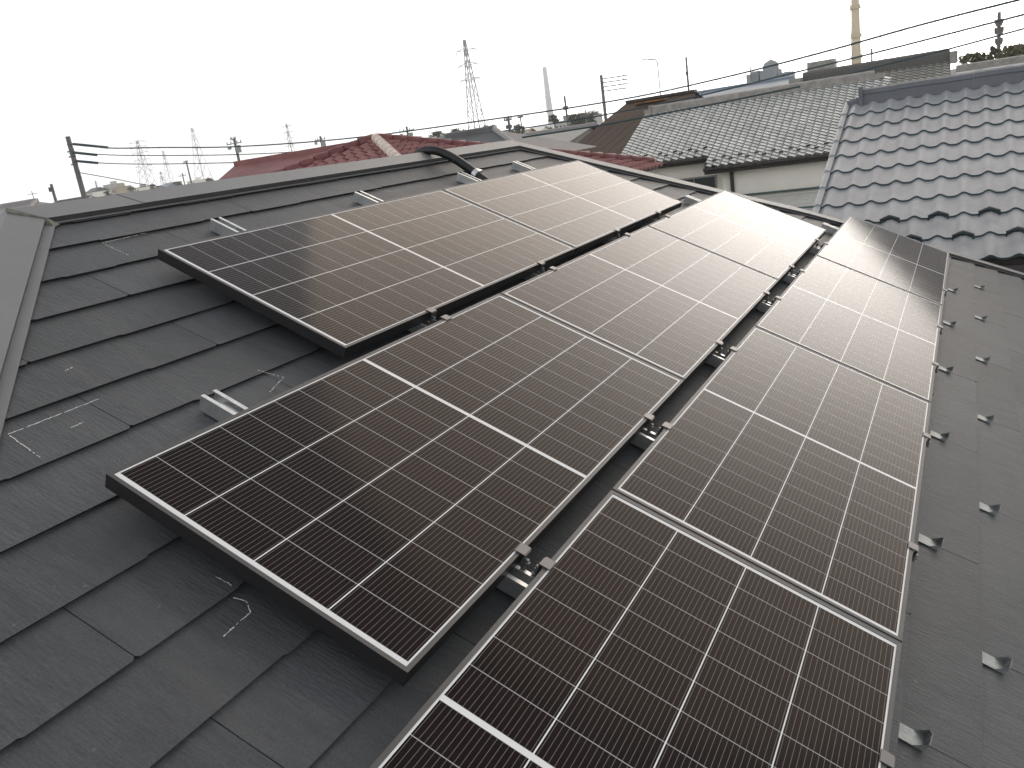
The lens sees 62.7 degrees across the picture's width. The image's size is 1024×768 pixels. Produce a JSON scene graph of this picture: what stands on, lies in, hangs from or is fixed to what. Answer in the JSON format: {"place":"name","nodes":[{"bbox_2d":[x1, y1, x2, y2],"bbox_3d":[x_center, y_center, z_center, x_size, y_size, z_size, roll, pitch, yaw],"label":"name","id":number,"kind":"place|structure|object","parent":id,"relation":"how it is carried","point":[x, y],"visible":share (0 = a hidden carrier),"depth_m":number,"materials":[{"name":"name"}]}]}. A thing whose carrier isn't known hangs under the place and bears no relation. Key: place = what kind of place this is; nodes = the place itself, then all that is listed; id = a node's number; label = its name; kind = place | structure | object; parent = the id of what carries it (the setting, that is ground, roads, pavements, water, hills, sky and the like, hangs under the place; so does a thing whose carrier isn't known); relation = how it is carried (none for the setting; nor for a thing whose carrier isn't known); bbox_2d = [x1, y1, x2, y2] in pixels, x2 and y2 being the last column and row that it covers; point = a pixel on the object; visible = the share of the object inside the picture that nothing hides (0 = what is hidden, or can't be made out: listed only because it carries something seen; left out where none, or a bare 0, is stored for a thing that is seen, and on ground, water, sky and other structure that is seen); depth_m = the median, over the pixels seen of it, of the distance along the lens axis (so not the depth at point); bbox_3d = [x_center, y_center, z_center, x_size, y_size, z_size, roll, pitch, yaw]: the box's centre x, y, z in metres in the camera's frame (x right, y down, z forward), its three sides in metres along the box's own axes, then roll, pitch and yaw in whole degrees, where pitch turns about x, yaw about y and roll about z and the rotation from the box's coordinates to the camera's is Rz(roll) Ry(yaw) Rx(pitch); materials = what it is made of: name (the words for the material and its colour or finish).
{"place":"outdoors","nodes":[
{"label":"outdoors","id":0,"kind":"place"},
{"bbox_2d":[0,198,48,213],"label":"neighbour house","id":1,"kind":"structure","parent":0,"point":[19,204],"depth_m":37.55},
{"bbox_2d":[53,195,93,202],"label":"neighbour house","id":2,"kind":"structure","parent":0,"point":[77,198],"depth_m":90.03,"materials":[{"name":"stone"}]},
{"bbox_2d":[86,187,109,196],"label":"distant building","id":3,"kind":"structure","parent":0,"point":[97,192],"depth_m":298.85,"materials":[{"name":"beige paint"}]},
{"bbox_2d":[102,181,123,194],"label":"distant building","id":4,"kind":"structure","parent":0,"point":[112,184],"depth_m":337.71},
{"bbox_2d":[110,183,130,194],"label":"distant building","id":5,"kind":"structure","parent":0,"point":[121,188],"depth_m":328.52,"materials":[{"name":"beige"}]},
{"bbox_2d":[134,185,149,190],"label":"distant building","id":6,"kind":"structure","parent":0,"point":[142,187],"depth_m":358.24,"materials":[{"name":"beige paint"}]},
{"bbox_2d":[160,182,182,187],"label":"distant building","id":7,"kind":"structure","parent":0,"point":[167,184],"depth_m":328.60,"materials":[{"name":"beige"}]},
{"bbox_2d":[186,177,205,183],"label":"distant building","id":8,"kind":"structure","parent":0,"point":[198,180],"depth_m":358.18,"materials":[{"name":"beige paint"}]},
{"bbox_2d":[219,133,663,179],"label":"neighbour house","id":9,"kind":"structure","parent":0,"point":[375,145],"depth_m":17.30,"materials":[{"name":"red tile"}]},
{"bbox_2d":[0,0,1023,203],"label":"sky","id":10,"kind":"structure","parent":0,"point":[110,73],"materials":[{"name":"white"}]},
{"bbox_2d":[437,125,596,150],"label":"neighbour house","id":11,"kind":"structure","parent":0,"point":[489,134],"depth_m":28.26,"materials":[{"name":"tile"}]},
{"bbox_2d":[515,128,535,132],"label":"distant building","id":12,"kind":"structure","parent":0,"point":[530,130],"depth_m":149.40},
{"bbox_2d":[529,125,549,130],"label":"distant building","id":13,"kind":"structure","parent":0,"point":[539,128],"depth_m":189.24,"materials":[{"name":"beige"}]},
{"bbox_2d":[521,122,595,142],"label":"neighbour house","id":14,"kind":"structure","parent":0,"point":[575,136],"depth_m":45.02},
{"bbox_2d":[553,114,572,127],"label":"distant building","id":15,"kind":"structure","parent":0,"point":[558,125],"depth_m":177.34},
{"bbox_2d":[588,110,602,124],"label":"distant building","id":16,"kind":"structure","parent":0,"point":[599,120],"depth_m":229.62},
{"bbox_2d":[578,89,703,153],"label":"neighbour house","id":17,"kind":"structure","parent":0,"point":[613,138],"depth_m":38.68,"materials":[{"name":"brown"}]},
{"bbox_2d":[522,86,799,137],"bbox_3d":[4.255,-7.764,23.991,8.068,0.308,0.075,-9,16,0],"label":"overhead wire","id":18,"kind":"object","parent":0,"point":[661,113],"visible":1,"depth_m":23.98,"materials":[{"name":"black"}]},
{"bbox_2d":[697,75,794,96],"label":"warehouse","id":19,"kind":"structure","parent":0,"point":[774,82],"depth_m":56.96,"materials":[{"name":"grey concrete"}]},
{"bbox_2d":[621,70,890,195],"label":"neighbour house","id":20,"kind":"structure","parent":0,"point":[780,140],"depth_m":28.68,"materials":[{"name":"grey tile"}]},
{"bbox_2d":[679,175,716,187],"bbox_3d":[6.344,-6.658,29.142,1.580,1.000,0.050,0,18,29],"label":"window","id":21,"kind":"structure","parent":20,"relation":"in","point":[711,180],"depth_m":28.88,"materials":[{"name":"glass"}]},
{"bbox_2d":[503,14,1023,130],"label":"overhead wire","id":22,"kind":"object","parent":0,"point":[1004,19],"visible":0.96,"depth_m":33.93,"materials":[{"name":"black"}]},
{"bbox_2d":[746,56,794,82],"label":"works building","id":23,"kind":"structure","parent":0,"point":[766,73],"depth_m":184.72,"materials":[{"name":"grey concrete"}]},
{"bbox_2d":[789,49,957,83],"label":"neighbour house","id":24,"kind":"structure","parent":0,"point":[935,65],"depth_m":37.55,"materials":[{"name":"grey tile"}]},
{"bbox_2d":[813,64,1023,272],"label":"neighbour house","id":25,"kind":"structure","parent":0,"point":[937,162],"depth_m":9.02,"materials":[{"name":"grey tile"}]},
{"bbox_2d":[839,28,1023,75],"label":"overhead wire","id":26,"kind":"object","parent":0,"point":[937,51],"visible":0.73,"depth_m":32.23,"materials":[{"name":"black"}]},
{"bbox_2d":[956,55,1023,73],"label":"neighbour house","id":27,"kind":"structure","parent":0,"point":[990,64],"depth_m":32.90,"materials":[{"name":"silver metal"}]},
{"label":"ground","id":28,"kind":"structure","parent":0,"visible":0},
{"bbox_2d":[48,184,57,202],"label":"utility pole","id":29,"kind":"object","parent":28,"relation":"on","point":[51,188],"visible":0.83,"depth_m":62.09,"materials":[{"name":"concrete"}]},
{"bbox_2d":[65,136,86,198],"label":"utility pole","id":30,"kind":"object","parent":28,"relation":"on","point":[72,156],"visible":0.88,"depth_m":50.41,"materials":[{"name":"concrete"}]},
{"bbox_2d":[79,172,160,186],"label":"overhead wire","id":31,"kind":"object","parent":30,"relation":"attached to","point":[119,179],"visible":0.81,"depth_m":52.62,"materials":[{"name":"black"}]},
{"bbox_2d":[74,161,232,164],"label":"overhead wire","id":32,"kind":"object","parent":30,"relation":"attached to","point":[166,163],"visible":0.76,"depth_m":48.83,"materials":[{"name":"black"}]},
{"bbox_2d":[75,160,98,163],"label":"wire sleeve","id":33,"kind":"object","parent":32,"relation":"attached to","point":[84,161],"visible":1,"depth_m":49.64,"materials":[{"name":"black"}]},
{"bbox_2d":[72,152,286,155],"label":"overhead wire","id":34,"kind":"object","parent":30,"relation":"attached to","point":[191,155],"visible":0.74,"depth_m":48.57,"materials":[{"name":"black"}]},
{"bbox_2d":[73,151,97,155],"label":"wire sleeve","id":35,"kind":"object","parent":34,"relation":"attached to","point":[84,153],"visible":1,"depth_m":49.64,"materials":[{"name":"black plastic"}]},
{"bbox_2d":[71,0,1020,148],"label":"overhead wire","id":36,"kind":"object","parent":30,"relation":"attached to","point":[944,18],"visible":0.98,"depth_m":39.20,"materials":[{"name":"black"}]},
{"bbox_2d":[72,143,107,148],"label":"wire sleeve","id":37,"kind":"object","parent":36,"relation":"attached to","point":[80,144],"visible":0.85,"depth_m":49.43,"materials":[{"name":"black plastic"}]},
{"bbox_2d":[129,140,155,185],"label":"lattice pylon","id":38,"kind":"object","parent":28,"relation":"on","point":[139,145],"visible":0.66,"depth_m":466.08,"materials":[{"name":"silver metal"}]},
{"bbox_2d":[183,160,191,183],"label":"utility pole","id":39,"kind":"object","parent":28,"relation":"on","point":[186,161],"visible":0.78,"depth_m":140.32,"materials":[{"name":"concrete"}]},
{"bbox_2d":[190,128,212,177],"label":"lattice pylon","id":40,"kind":"object","parent":28,"relation":"on","point":[199,160],"visible":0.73,"depth_m":514.83,"materials":[{"name":"silver metal"}]},
{"bbox_2d":[226,136,241,160],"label":"utility pole","id":41,"kind":"object","parent":28,"relation":"on","point":[238,150],"visible":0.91,"depth_m":94.95,"materials":[{"name":"concrete"}]},
{"bbox_2d":[283,124,294,151],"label":"lattice pylon","id":42,"kind":"object","parent":28,"relation":"on","point":[287,131],"visible":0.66,"depth_m":517.11,"materials":[{"name":"silver metal"}]},
{"bbox_2d":[314,136,325,146],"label":"utility pole","id":43,"kind":"object","parent":28,"relation":"on","point":[323,143],"visible":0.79,"depth_m":119.91,"materials":[{"name":"concrete"}]},
{"bbox_2d":[399,126,413,135],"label":"utility pole","id":44,"kind":"object","parent":28,"relation":"on","point":[410,134],"visible":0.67,"depth_m":104.77,"materials":[{"name":"concrete"}]},
{"bbox_2d":[428,131,445,137],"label":"tree","id":45,"kind":"object","parent":28,"relation":"on","point":[437,134],"visible":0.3,"depth_m":123.76,"materials":[{"name":"green plant"}]},
{"bbox_2d":[456,40,485,128],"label":"lattice pylon","id":46,"kind":"object","parent":28,"relation":"on","point":[466,54],"visible":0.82,"depth_m":344.90,"materials":[{"name":"silver metal"}]},
{"bbox_2d":[504,117,511,131],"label":"utility pole","id":47,"kind":"object","parent":28,"relation":"on","point":[509,126],"visible":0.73,"depth_m":70.04,"materials":[{"name":"concrete"}]},
{"bbox_2d":[0,140,1023,767],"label":"house","id":48,"kind":"structure","parent":28,"relation":"on","point":[130,636],"depth_m":2.07,"materials":[{"name":"stone"}]},
{"bbox_2d":[199,389,535,598],"bbox_3d":[-0.045,0.412,1.891,1.733,0.042,0.052,27,29,18],"label":"mounting rail","id":49,"kind":"object","parent":48,"relation":"attached to","point":[515,582],"visible":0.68,"depth_m":2.11,"materials":[{"name":"metal"}]},
{"bbox_2d":[105,293,683,685],"bbox_3d":[-0.119,0.099,2.343,0.765,0.036,1.734,27,29,18],"label":"solar panel","id":50,"kind":"object","parent":49,"relation":"on","point":[388,509],"visible":1,"depth_m":1.99,"materials":[{"name":"black"}]},
{"bbox_2d":[514,542,530,569],"bbox_3d":[0.027,0.386,1.884,0.026,0.050,0.034,0,18,29],"label":"panel clamp","id":51,"kind":"object","parent":49,"relation":"attached to","point":[523,549],"visible":1,"depth_m":1.88,"materials":[{"name":"metal"}]},
{"bbox_2d":[531,557,555,575],"bbox_3d":[0.070,0.409,1.869,0.038,0.038,0.034,27,29,18],"label":"panel clamp","id":52,"kind":"object","parent":49,"relation":"attached to","point":[547,563],"visible":1,"depth_m":1.86,"materials":[{"name":"metal"}]},
{"bbox_2d":[369,489,901,767],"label":"solar panel","id":53,"kind":"object","parent":49,"relation":"on","point":[625,632],"visible":1,"depth_m":1.69,"materials":[{"name":"black"}]},
{"bbox_2d":[879,749,894,767],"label":"panel clamp","id":54,"kind":"object","parent":49,"relation":"attached to","point":[887,758],"visible":0.93,"depth_m":1.62,"materials":[{"name":"metal"}]},
{"bbox_2d":[209,217,658,449],"bbox_3d":[-0.012,-0.045,2.761,2.603,0.042,0.052,27,29,18],"label":"mounting rail","id":55,"kind":"object","parent":48,"relation":"attached to","point":[644,438],"visible":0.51,"depth_m":2.87,"materials":[{"name":"metal"}]},
{"bbox_2d":[425,307,436,322],"bbox_3d":[-0.273,-0.235,2.867,0.026,0.050,0.034,0,18,29],"label":"panel clamp","id":56,"kind":"object","parent":55,"relation":"attached to","point":[432,311],"visible":1,"depth_m":2.86,"materials":[{"name":"grey metal"}]},
{"bbox_2d":[439,314,451,320],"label":"panel clamp","id":57,"kind":"object","parent":55,"relation":"attached to","point":[445,317],"visible":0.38,"depth_m":2.84,"materials":[{"name":"metal"}]},
{"bbox_2d":[643,412,654,430],"bbox_3d":[0.429,0.118,2.619,0.026,0.050,0.034,0,18,29],"label":"panel clamp","id":58,"kind":"object","parent":55,"relation":"attached to","point":[649,416],"visible":1,"depth_m":2.61,"materials":[{"name":"metal"}]},
{"bbox_2d":[656,422,672,434],"bbox_3d":[0.471,0.141,2.604,0.038,0.038,0.034,27,29,18],"label":"panel clamp","id":59,"kind":"object","parent":55,"relation":"attached to","point":[667,425],"visible":0.99,"depth_m":2.60,"materials":[{"name":"metal"}]},
{"bbox_2d":[613,326,930,641],"bbox_3d":[0.980,0.188,2.818,0.765,0.036,1.734,27,29,18],"label":"solar panel","id":60,"kind":"object","parent":55,"relation":"attached to","point":[797,465],"visible":0.84,"depth_m":2.54,"materials":[{"name":"black"}]},
{"bbox_2d":[908,541,918,561],"bbox_3d":[1.130,0.473,2.366,0.026,0.050,0.034,0,18,29],"label":"panel clamp","id":61,"kind":"object","parent":55,"relation":"attached to","point":[913,546],"visible":0.84,"depth_m":2.36,"materials":[{"name":"metal"}]},
{"bbox_2d":[413,146,488,179],"bbox_3d":[-0.388,-1.249,4.884,0.716,0.287,0.108,7,22,44],"label":"cable duct","id":62,"kind":"object","parent":48,"relation":"on","point":[462,164],"visible":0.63,"depth_m":4.76,"materials":[{"name":"black plastic"}]},
{"bbox_2d":[353,191,726,367],"bbox_3d":[0.388,-0.312,3.494,2.603,0.042,0.052,27,29,18],"label":"mounting rail","id":63,"kind":"object","parent":48,"relation":"attached to","point":[716,359],"visible":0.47,"depth_m":3.61,"materials":[{"name":"metal"}]},
{"bbox_2d":[157,189,575,357],"bbox_3d":[-0.423,-0.520,3.320,0.765,0.036,1.734,27,29,18],"label":"solar panel","id":64,"kind":"object","parent":63,"relation":"on","point":[344,283],"visible":1,"depth_m":3.04,"materials":[{"name":"glass"}]},
{"bbox_2d":[537,261,544,272],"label":"panel clamp","id":65,"kind":"object","parent":63,"relation":"attached to","point":[542,263],"visible":1,"depth_m":3.59,"materials":[{"name":"metal"}]},
{"bbox_2d":[501,225,778,387],"bbox_3d":[0.672,-0.431,3.793,0.765,0.036,1.734,27,29,18],"label":"solar panel","id":66,"kind":"object","parent":63,"relation":"on","point":[673,305],"visible":0.86,"depth_m":3.58,"materials":[{"name":"black"}]},
{"bbox_2d":[715,339,723,352],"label":"panel clamp","id":67,"kind":"object","parent":63,"relation":"attached to","point":[721,343],"visible":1,"depth_m":3.35,"materials":[{"name":"metal"}]},
{"bbox_2d":[725,346,737,355],"bbox_3d":[0.871,-0.127,3.336,0.038,0.038,0.034,27,29,18],"label":"panel clamp","id":68,"kind":"object","parent":63,"relation":"attached to","point":[733,349],"visible":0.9,"depth_m":3.33,"materials":[{"name":"metal"}]},
{"bbox_2d":[923,432,930,447],"bbox_3d":[1.529,0.206,3.097,0.026,0.050,0.034,0,18,29],"label":"panel clamp","id":69,"kind":"object","parent":63,"relation":"attached to","point":[927,435],"visible":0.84,"depth_m":3.09,"materials":[{"name":"metal"}]},
{"bbox_2d":[456,172,772,312],"bbox_3d":[0.811,-0.596,4.269,2.603,0.042,0.052,27,29,18],"label":"mounting rail","id":70,"kind":"object","parent":48,"relation":"attached to","point":[764,306],"visible":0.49,"depth_m":4.60,"materials":[{"name":"metal"}]},
{"bbox_2d":[933,361,938,372],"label":"panel clamp","id":71,"kind":"object","parent":70,"relation":"attached to","point":[936,369],"visible":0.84,"depth_m":3.86,"materials":[{"name":"metal"}]},
{"bbox_2d":[511,161,796,283],"bbox_3d":[1.120,-0.808,4.847,2.615,0.042,0.052,27,29,18],"label":"mounting rail","id":72,"kind":"object","parent":48,"relation":"attached to","point":[522,167],"visible":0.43,"depth_m":5.18,"materials":[{"name":"metal"}]},
{"bbox_2d":[442,160,682,254],"bbox_3d":[0.369,-1.050,4.769,0.765,0.036,1.734,27,29,18],"label":"solar panel","id":73,"kind":"object","parent":72,"relation":"on","point":[579,206],"visible":0.92,"depth_m":4.59,"materials":[{"name":"black"}]},
{"bbox_2d":[755,255,942,401],"bbox_3d":[1.771,-0.342,4.267,0.765,0.036,1.734,27,29,18],"label":"solar panel","id":74,"kind":"object","parent":72,"relation":"on","point":[870,326],"visible":0.84,"depth_m":4.07,"materials":[{"name":"black"}]},
{"bbox_2d":[683,195,820,254],"bbox_3d":[1.916,-0.897,5.475,1.725,0.042,0.052,27,29,18],"label":"mounting rail","id":75,"kind":"object","parent":48,"relation":"attached to","point":[690,200],"visible":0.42,"depth_m":5.69,"materials":[{"name":"metal"}]},
{"bbox_2d":[648,190,826,284],"bbox_3d":[1.464,-0.960,5.242,0.765,0.036,1.734,27,29,18],"label":"solar panel","id":76,"kind":"object","parent":75,"relation":"attached to","point":[766,240],"visible":0.87,"depth_m":5.08,"materials":[{"name":"black"}]},
{"bbox_2d":[816,216,948,304],"bbox_3d":[2.562,-0.871,5.717,0.765,0.036,1.734,27,29,18],"label":"solar panel","id":77,"kind":"object","parent":75,"relation":"on","point":[910,265],"visible":0.82,"depth_m":5.57,"materials":[{"name":"black"}]},
{"bbox_2d":[821,223,838,233],"bbox_3d":[2.660,-0.976,6.057,0.885,0.042,0.052,27,29,18],"label":"mounting rail","id":78,"kind":"object","parent":48,"relation":"attached to","point":[831,229],"visible":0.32,"depth_m":6.16,"materials":[{"name":"metal"}]},
{"bbox_2d":[898,722,933,751],"bbox_3d":[0.864,0.747,1.816,0.077,0.036,0.050,27,29,18],"label":"snow guard","id":79,"kind":"object","parent":48,"relation":"on","point":[920,740],"visible":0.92,"depth_m":1.82,"materials":[{"name":"metal"}]},
{"bbox_2d":[918,533,944,549],"bbox_3d":[1.280,0.469,2.578,0.077,0.036,0.050,27,29,18],"label":"snow guard","id":80,"kind":"object","parent":48,"relation":"on","point":[935,543],"visible":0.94,"depth_m":2.58,"materials":[{"name":"metal"}]},
{"bbox_2d":[930,430,950,441],"bbox_3d":[1.696,0.190,3.341,0.077,0.036,0.050,27,29,18],"label":"snow guard","id":81,"kind":"object","parent":48,"relation":"on","point":[944,437],"visible":0.94,"depth_m":3.34,"materials":[{"name":"metal"}]},
{"bbox_2d":[939,366,953,372],"bbox_3d":[2.112,-0.088,4.103,0.077,0.036,0.050,27,29,18],"label":"snow guard","id":82,"kind":"object","parent":48,"relation":"on","point":[949,370],"visible":0.94,"depth_m":4.10,"materials":[{"name":"metal"}]},
{"bbox_2d":[943,320,956,326],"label":"snow guard","id":83,"kind":"object","parent":48,"relation":"on","point":[952,324],"visible":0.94,"depth_m":4.86,"materials":[{"name":"metal"}]},
{"bbox_2d":[975,315,987,320],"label":"snow guard","id":84,"kind":"object","parent":48,"relation":"on","point":[982,318],"visible":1,"depth_m":5.18,"materials":[{"name":"metal"}]},
{"bbox_2d":[976,356,990,362],"bbox_3d":[2.469,-0.145,4.416,0.077,0.036,0.050,27,29,18],"label":"snow guard","id":85,"kind":"object","parent":48,"relation":"on","point":[985,360],"visible":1,"depth_m":4.42,"materials":[{"name":"metal"}]},
{"bbox_2d":[978,414,994,422],"bbox_3d":[2.052,0.134,3.654,0.077,0.036,0.050,27,29,18],"label":"snow guard","id":86,"kind":"object","parent":48,"relation":"on","point":[988,419],"visible":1,"depth_m":3.65,"materials":[{"name":"metal"}]},
{"bbox_2d":[979,502,1001,514],"bbox_3d":[1.636,0.412,2.892,0.077,0.036,0.050,27,29,18],"label":"snow guard","id":87,"kind":"object","parent":48,"relation":"on","point":[993,509],"visible":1,"depth_m":2.89,"materials":[{"name":"metal"}]},
{"bbox_2d":[982,651,1012,673],"bbox_3d":[1.220,0.691,2.130,0.077,0.036,0.050,27,29,18],"label":"snow guard","id":88,"kind":"object","parent":48,"relation":"on","point":[1002,665],"visible":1,"depth_m":2.13,"materials":[{"name":"metal"}]},
{"bbox_2d":[513,123,525,133],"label":"tree","id":89,"kind":"object","parent":28,"relation":"on","point":[516,126],"visible":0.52,"depth_m":139.25,"materials":[{"name":"green plant"}]},
{"bbox_2d":[541,67,552,124],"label":"chimney","id":90,"kind":"object","parent":28,"relation":"on","point":[548,101],"visible":0.68,"depth_m":615.06,"materials":[{"name":"white paint"}]},
{"bbox_2d":[548,114,559,128],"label":"tree","id":91,"kind":"object","parent":28,"relation":"on","point":[554,118],"visible":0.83,"depth_m":99.39,"materials":[{"name":"green plant"}]},
{"bbox_2d":[563,96,568,125],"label":"utility pole","id":92,"kind":"object","parent":28,"relation":"on","point":[565,106],"visible":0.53,"depth_m":80.27,"materials":[{"name":"concrete"}]},
{"bbox_2d":[568,112,587,125],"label":"tree","id":93,"kind":"object","parent":28,"relation":"on","point":[576,116],"visible":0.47,"depth_m":102.83,"materials":[{"name":"green plant"}]},
{"bbox_2d":[585,111,599,122],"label":"tree","id":94,"kind":"object","parent":28,"relation":"on","point":[589,120],"visible":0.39,"depth_m":98.08,"materials":[{"name":"green plant"}]},
{"bbox_2d":[600,75,627,120],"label":"antenna","id":95,"kind":"object","parent":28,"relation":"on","point":[603,95],"visible":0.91,"depth_m":62.08,"materials":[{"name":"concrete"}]},
{"bbox_2d":[641,58,660,94],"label":"street lamp","id":96,"kind":"object","parent":28,"relation":"on","point":[657,68],"visible":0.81,"depth_m":75.22,"materials":[{"name":"metal"}]},
{"bbox_2d":[685,57,689,89],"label":"utility pole","id":97,"kind":"object","parent":28,"relation":"on","point":[687,75],"visible":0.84,"depth_m":85.31,"materials":[{"name":"concrete"}]},
{"bbox_2d":[742,186,819,211],"bbox_3d":[9.041,-3.565,25.795,5.838,4.520,3.415,0,18,29],"label":"lean to","id":98,"kind":"object","parent":28,"relation":"on","point":[805,199],"visible":0.07,"depth_m":26.42,"materials":[{"name":"metal"}]},
{"bbox_2d":[850,0,862,63],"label":"chimney","id":99,"kind":"object","parent":28,"relation":"on","point":[855,7],"visible":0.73,"depth_m":207.00,"materials":[{"name":"beige paint"}]},
{"bbox_2d":[954,51,989,64],"bbox_3d":[21.575,-11.137,39.091,1.773,8.199,1.330,-12,16,-11],"label":"tree","id":100,"kind":"object","parent":28,"relation":"on","point":[971,57],"visible":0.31,"depth_m":38.01,"materials":[{"name":"green plant"}]},
{"bbox_2d":[988,45,998,59],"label":"tree","id":101,"kind":"object","parent":28,"relation":"on","point":[993,50],"visible":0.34,"depth_m":40.98,"materials":[{"name":"green plant"}]},
{"bbox_2d":[994,12,1003,58],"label":"utility pole","id":102,"kind":"object","parent":28,"relation":"on","point":[999,29],"visible":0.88,"depth_m":42.16,"materials":[{"name":"concrete"}]},
{"bbox_2d":[996,43,1023,58],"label":"tree","id":103,"kind":"object","parent":28,"relation":"on","point":[1014,50],"visible":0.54,"depth_m":36.88,"materials":[{"name":"green plant"}]},
{"bbox_3d":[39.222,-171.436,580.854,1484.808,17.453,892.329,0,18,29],"label":"hills","id":104,"kind":"structure","parent":0,"visible":0},
{"bbox_2d":[162,150,175,182],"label":"lattice pylon","id":105,"kind":"object","parent":104,"relation":"on","point":[163,153],"visible":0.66,"depth_m":616.59,"materials":[{"name":"silver metal"}]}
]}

